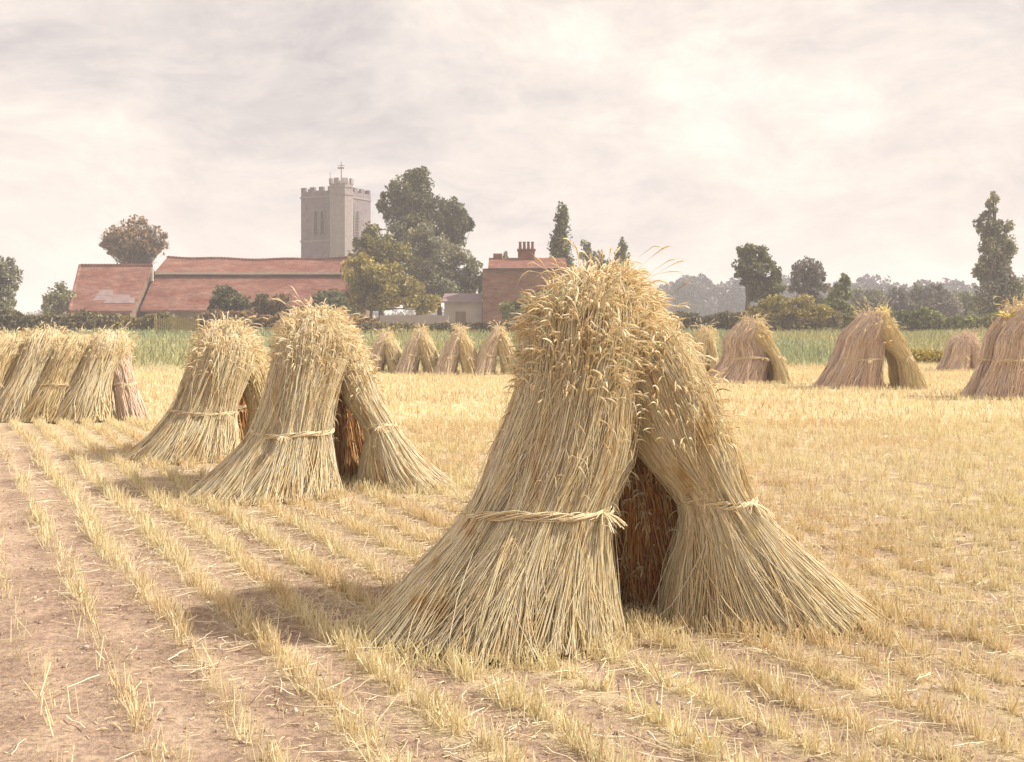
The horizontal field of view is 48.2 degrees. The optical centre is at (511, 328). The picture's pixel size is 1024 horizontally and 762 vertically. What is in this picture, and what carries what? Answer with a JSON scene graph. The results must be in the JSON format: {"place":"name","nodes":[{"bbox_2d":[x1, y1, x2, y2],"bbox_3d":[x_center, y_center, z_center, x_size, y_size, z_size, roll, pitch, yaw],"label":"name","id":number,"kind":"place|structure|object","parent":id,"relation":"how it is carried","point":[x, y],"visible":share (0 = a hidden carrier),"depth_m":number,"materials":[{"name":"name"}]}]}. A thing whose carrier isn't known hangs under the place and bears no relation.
{"place":"outdoors","nodes":[
{"label":"outdoors","id":0,"kind":"place"},
{"bbox_2d":[68,264,154,318],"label":"barn","id":1,"kind":"structure","parent":0,"point":[107,289],"depth_m":109.68,"materials":[{"name":"tile"}]},
{"bbox_2d":[140,256,369,329],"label":"barn","id":2,"kind":"structure","parent":0,"point":[181,287],"depth_m":112.31,"materials":[{"name":"tile"}]},
{"bbox_2d":[0,326,988,367],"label":"grass","id":3,"kind":"structure","parent":0,"point":[788,350],"depth_m":64.08,"materials":[{"name":"plant"}]},
{"bbox_2d":[0,336,1023,761],"bbox_3d":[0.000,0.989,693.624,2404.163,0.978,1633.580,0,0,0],"label":"field","id":4,"kind":"structure","parent":0,"point":[32,728],"depth_m":4.94,"materials":[{"name":"soil"}]},
{"bbox_2d":[0,255,23,309],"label":"broadleaf tree","id":5,"kind":"object","parent":4,"relation":"on","point":[8,288],"visible":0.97,"depth_m":94.90,"materials":[{"name":"green plant"}]},
{"bbox_2d":[20,307,66,315],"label":"distant wood","id":6,"kind":"object","parent":4,"relation":"on","point":[38,313],"visible":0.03,"depth_m":334.26,"materials":[{"name":"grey plant"}]},
{"bbox_2d":[40,280,77,314],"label":"broadleaf tree","id":7,"kind":"object","parent":4,"relation":"on","point":[58,300],"visible":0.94,"depth_m":107.74,"materials":[{"name":"green plant"}]},
{"bbox_2d":[0,317,148,422],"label":"stook","id":8,"kind":"object","parent":4,"relation":"on","point":[51,374],"visible":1,"depth_m":17.81,"materials":[{"name":"plant"}]},
{"bbox_2d":[0,308,176,333],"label":"hedge","id":9,"kind":"object","parent":4,"relation":"on","point":[12,319],"visible":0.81,"depth_m":83.48,"materials":[{"name":"green plant"}]},
{"bbox_2d":[99,214,168,263],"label":"twiggy tree","id":10,"kind":"object","parent":4,"relation":"on","point":[130,247],"visible":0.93,"depth_m":124.02,"materials":[{"name":"brown plant"}]},
{"bbox_2d":[154,315,198,334],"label":"fence","id":11,"kind":"object","parent":4,"relation":"on","point":[189,323],"visible":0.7,"depth_m":79.96,"materials":[{"name":"beige wood"}]},
{"bbox_2d":[122,311,272,465],"bbox_3d":[-3.519,0.620,12.967,2.112,1.664,1.708,0,0,-42],"label":"stook","id":12,"kind":"object","parent":4,"relation":"on","point":[211,411],"visible":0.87,"depth_m":12.42,"materials":[{"name":"plant"}]},
{"bbox_2d":[206,284,253,311],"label":"bush","id":13,"kind":"object","parent":4,"relation":"on","point":[224,299],"visible":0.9,"depth_m":87.54,"materials":[{"name":"green plant"}]},
{"bbox_2d":[252,292,276,315],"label":"bush","id":14,"kind":"object","parent":4,"relation":"on","point":[264,306],"visible":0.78,"depth_m":87.77,"materials":[{"name":"green plant"}]},
{"bbox_2d":[194,308,379,331],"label":"hedge","id":15,"kind":"object","parent":4,"relation":"on","point":[217,313],"visible":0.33,"depth_m":85.53,"materials":[{"name":"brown plant"}]},
{"bbox_2d":[271,293,303,313],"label":"bush","id":16,"kind":"object","parent":4,"relation":"on","point":[280,306],"visible":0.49,"depth_m":87.56,"materials":[{"name":"green plant"}]},
{"bbox_2d":[174,285,457,504],"bbox_3d":[-1.685,0.535,10.472,2.426,1.884,2.317,0,0,0],"label":"stook","id":17,"kind":"object","parent":4,"relation":"on","point":[322,418],"visible":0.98,"depth_m":9.95,"materials":[{"name":"plant"}]},
{"bbox_2d":[302,288,356,313],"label":"bush","id":18,"kind":"object","parent":4,"relation":"on","point":[335,297],"visible":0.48,"depth_m":91.56,"materials":[{"name":"green plant"}]},
{"bbox_2d":[300,162,371,257],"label":"church tower","id":19,"kind":"structure","parent":4,"relation":"on","point":[336,216],"depth_m":157.43,"materials":[{"name":"stone"}]},
{"bbox_2d":[313,209,318,236],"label":"belfry window","id":20,"kind":"structure","parent":19,"relation":"in","point":[315,213],"depth_m":157.94,"materials":[{"name":"grey wood"}]},
{"bbox_2d":[319,209,325,235],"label":"belfry window","id":21,"kind":"structure","parent":19,"relation":"in","point":[322,216],"depth_m":157.48,"materials":[{"name":"grey wood"}]},
{"bbox_2d":[354,210,359,236],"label":"belfry window","id":22,"kind":"structure","parent":19,"relation":"in","point":[356,214],"depth_m":159.06,"materials":[{"name":"grey wood"}]},
{"bbox_2d":[353,328,368,354],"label":"stook","id":23,"kind":"object","parent":4,"relation":"on","point":[362,341],"visible":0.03,"depth_m":38.85,"materials":[{"name":"plant"}]},
{"bbox_2d":[345,221,415,314],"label":"broadleaf tree","id":24,"kind":"object","parent":4,"relation":"on","point":[370,242],"visible":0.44,"depth_m":105.47,"materials":[{"name":"green plant"}]},
{"bbox_2d":[367,324,402,372],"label":"stook","id":25,"kind":"object","parent":4,"relation":"on","point":[386,348],"visible":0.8,"depth_m":37.16,"materials":[{"name":"plant"}]},
{"bbox_2d":[339,251,442,318],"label":"shrub","id":26,"kind":"object","parent":4,"relation":"on","point":[382,285],"visible":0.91,"depth_m":96.31,"materials":[{"name":"green plant"}]},
{"bbox_2d":[373,305,443,319],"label":"distant wood","id":27,"kind":"object","parent":4,"relation":"on","point":[409,312],"visible":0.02,"depth_m":315.32,"materials":[{"name":"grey plant"}]},
{"bbox_2d":[375,166,447,314],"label":"broadleaf tree","id":28,"kind":"object","parent":4,"relation":"on","point":[413,203],"visible":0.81,"depth_m":117.42,"materials":[{"name":"green plant"}]},
{"bbox_2d":[379,315,447,324],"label":"field wall","id":29,"kind":"structure","parent":4,"relation":"on","point":[421,319],"depth_m":92.00,"materials":[{"name":"beige stone"}]},
{"bbox_2d":[394,320,438,373],"bbox_3d":[-2.930,0.583,37.048,1.676,1.741,1.941,0,0,0],"label":"stook","id":30,"kind":"object","parent":4,"relation":"on","point":[419,345],"visible":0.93,"depth_m":36.38,"materials":[{"name":"plant"}]},
{"bbox_2d":[360,322,518,334],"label":"hedge","id":31,"kind":"object","parent":4,"relation":"on","point":[367,326],"visible":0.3,"depth_m":83.66,"materials":[{"name":"green plant"}]},
{"bbox_2d":[401,221,482,314],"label":"broadleaf tree","id":32,"kind":"object","parent":4,"relation":"on","point":[437,276],"visible":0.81,"depth_m":111.04,"materials":[{"name":"green plant"}]},
{"bbox_2d":[433,195,475,267],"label":"broadleaf tree","id":33,"kind":"object","parent":4,"relation":"on","point":[457,225],"visible":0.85,"depth_m":120.34,"materials":[{"name":"green plant"}]},
{"bbox_2d":[433,320,476,374],"bbox_3d":[-1.654,0.597,36.254,1.654,1.712,1.732,0,0,0],"label":"stook","id":34,"kind":"object","parent":4,"relation":"on","point":[458,346],"visible":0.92,"depth_m":35.63,"materials":[{"name":"plant"}]},
{"bbox_2d":[441,293,481,323],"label":"shed","id":35,"kind":"structure","parent":4,"relation":"on","point":[463,307],"depth_m":101.00,"materials":[{"name":"stone"}]},
{"bbox_2d":[456,312,465,323],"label":"door","id":36,"kind":"structure","parent":35,"relation":"in","point":[460,316],"depth_m":100.96,"materials":[{"name":"beige wood"}]},
{"bbox_2d":[475,320,517,374],"bbox_3d":[-0.444,0.574,36.277,1.889,1.758,1.919,0,0,0],"label":"stook","id":37,"kind":"object","parent":4,"relation":"on","point":[496,342],"visible":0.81,"depth_m":35.63,"materials":[{"name":"plant"}]},
{"bbox_2d":[502,251,508,257],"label":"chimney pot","id":38,"kind":"object","parent":4,"relation":"on","point":[505,254],"visible":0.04,"depth_m":125.02,"materials":[{"name":"green plant"}]},
{"bbox_2d":[0,360,1023,761],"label":"stubble","id":39,"kind":"object","parent":4,"relation":"on","point":[636,622],"visible":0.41,"depth_m":7.03,"materials":[{"name":"yellow plant"}]},
{"bbox_2d":[0,500,1023,761],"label":"chaff","id":40,"kind":"object","parent":4,"relation":"on","point":[494,672],"visible":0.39,"depth_m":5.09,"materials":[{"name":"beige plant"}]},
{"bbox_2d":[0,429,1023,761],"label":"fallen straw","id":41,"kind":"object","parent":4,"relation":"on","point":[168,523],"visible":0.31,"depth_m":6.56,"materials":[{"name":"beige plant"}]},
{"bbox_2d":[0,478,1023,761],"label":"soil clods","id":42,"kind":"object","parent":4,"relation":"on","point":[392,588],"visible":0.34,"depth_m":5.19,"materials":[{"name":"brown soil"}]},
{"bbox_2d":[499,294,533,321],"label":"bush","id":43,"kind":"object","parent":4,"relation":"on","point":[505,308],"visible":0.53,"depth_m":83.55,"materials":[{"name":"green plant"}]},
{"bbox_2d":[482,242,567,323],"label":"house","id":44,"kind":"structure","parent":4,"relation":"on","point":[502,280],"depth_m":100.00,"materials":[{"name":"red brick"}]},
{"bbox_2d":[546,201,576,276],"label":"cypress","id":45,"kind":"object","parent":4,"relation":"on","point":[559,249],"visible":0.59,"depth_m":104.71,"materials":[{"name":"green plant"}]},
{"bbox_2d":[579,239,611,274],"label":"broadleaf tree","id":46,"kind":"object","parent":4,"relation":"on","point":[586,247],"visible":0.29,"depth_m":117.87,"materials":[{"name":"green plant"}]},
{"bbox_2d":[351,238,890,666],"bbox_3d":[0.478,0.582,5.955,2.683,2.070,1.916,0,0,-11],"label":"stook","id":47,"kind":"object","parent":4,"relation":"on","point":[615,465],"visible":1,"depth_m":5.41,"materials":[{"name":"plant"}]},
{"bbox_2d":[613,236,629,271],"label":"cypress","id":48,"kind":"object","parent":4,"relation":"on","point":[623,250],"visible":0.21,"depth_m":111.91,"materials":[{"name":"green plant"}]},
{"bbox_2d":[692,319,719,373],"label":"stook","id":49,"kind":"object","parent":4,"relation":"on","point":[704,335],"visible":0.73,"depth_m":34.28,"materials":[{"name":"plant"}]},
{"bbox_2d":[708,311,792,383],"bbox_3d":[6.305,0.466,30.784,2.391,1.973,1.860,0,0,0],"label":"stook","id":50,"kind":"object","parent":4,"relation":"on","point":[750,350],"visible":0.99,"depth_m":30.13,"materials":[{"name":"plant"}]},
{"bbox_2d":[667,310,842,332],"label":"hedge","id":51,"kind":"object","parent":4,"relation":"on","point":[726,319],"visible":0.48,"depth_m":87.48,"materials":[{"name":"green plant"}]},
{"bbox_2d":[731,242,787,310],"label":"broadleaf tree","id":52,"kind":"object","parent":4,"relation":"on","point":[757,283],"visible":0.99,"depth_m":95.72,"materials":[{"name":"green plant"}]},
{"bbox_2d":[747,293,833,330],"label":"shrub","id":53,"kind":"object","parent":4,"relation":"on","point":[778,305],"visible":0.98,"depth_m":83.54,"materials":[{"name":"green plant"}]},
{"bbox_2d":[788,255,831,317],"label":"broadleaf tree","id":54,"kind":"object","parent":4,"relation":"on","point":[812,278],"visible":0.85,"depth_m":103.74,"materials":[{"name":"green plant"}]},
{"bbox_2d":[656,272,1023,329],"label":"distant wood","id":55,"kind":"object","parent":4,"relation":"on","point":[701,297],"visible":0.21,"depth_m":294.70,"materials":[{"name":"green plant"}]},
{"bbox_2d":[821,272,862,319],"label":"fir tree","id":56,"kind":"object","parent":4,"relation":"on","point":[838,297],"visible":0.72,"depth_m":89.69,"materials":[{"name":"green plant"}]},
{"bbox_2d":[848,286,891,312],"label":"broadleaf tree","id":57,"kind":"object","parent":4,"relation":"on","point":[874,297],"visible":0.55,"depth_m":124.77,"materials":[{"name":"green plant"}]},
{"bbox_2d":[814,296,928,389],"bbox_3d":[8.713,0.313,27.942,2.626,2.277,1.802,0,0,0],"label":"stook","id":58,"kind":"object","parent":4,"relation":"on","point":[866,343],"visible":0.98,"depth_m":27.34,"materials":[{"name":"plant"}]},
{"bbox_2d":[883,286,917,311],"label":"broadleaf tree","id":59,"kind":"object","parent":4,"relation":"on","point":[899,303],"visible":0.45,"depth_m":127.08,"materials":[{"name":"green plant"}]},
{"bbox_2d":[907,282,926,306],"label":"broadleaf tree","id":60,"kind":"object","parent":4,"relation":"on","point":[916,295],"visible":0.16,"depth_m":130.25,"materials":[{"name":"green plant"}]},
{"bbox_2d":[840,306,1001,332],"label":"hedge","id":61,"kind":"object","parent":4,"relation":"on","point":[919,318],"visible":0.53,"depth_m":87.73,"materials":[{"name":"green plant"}]},
{"bbox_2d":[910,348,942,363],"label":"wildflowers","id":62,"kind":"object","parent":4,"relation":"on","point":[930,354],"visible":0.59,"depth_m":45.52,"materials":[{"name":"yellow plant"}]},
{"bbox_2d":[915,283,964,317],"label":"broadleaf tree","id":63,"kind":"object","parent":4,"relation":"on","point":[945,302],"visible":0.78,"depth_m":124.66,"materials":[{"name":"green plant"}]},
{"bbox_2d":[936,328,982,370],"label":"stook","id":64,"kind":"object","parent":4,"relation":"on","point":[962,350],"visible":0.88,"depth_m":38.85,"materials":[{"name":"plant"}]},
{"bbox_2d":[951,290,983,318],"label":"broadleaf tree","id":65,"kind":"object","parent":4,"relation":"on","point":[964,297],"visible":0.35,"depth_m":126.89,"materials":[{"name":"green plant"}]},
{"bbox_2d":[960,294,1023,399],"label":"stook","id":66,"kind":"object","parent":4,"relation":"on","point":[998,372],"visible":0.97,"depth_m":23.45,"materials":[{"name":"plant"}]},
{"bbox_2d":[969,191,1023,316],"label":"poplar","id":67,"kind":"object","parent":4,"relation":"on","point":[992,271],"visible":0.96,"depth_m":97.63,"materials":[{"name":"green plant"}]},
{"bbox_2d":[0,0,1023,317],"label":"sky","id":68,"kind":"structure","parent":0,"point":[858,138],"materials":[{"name":"white"}]}
]}

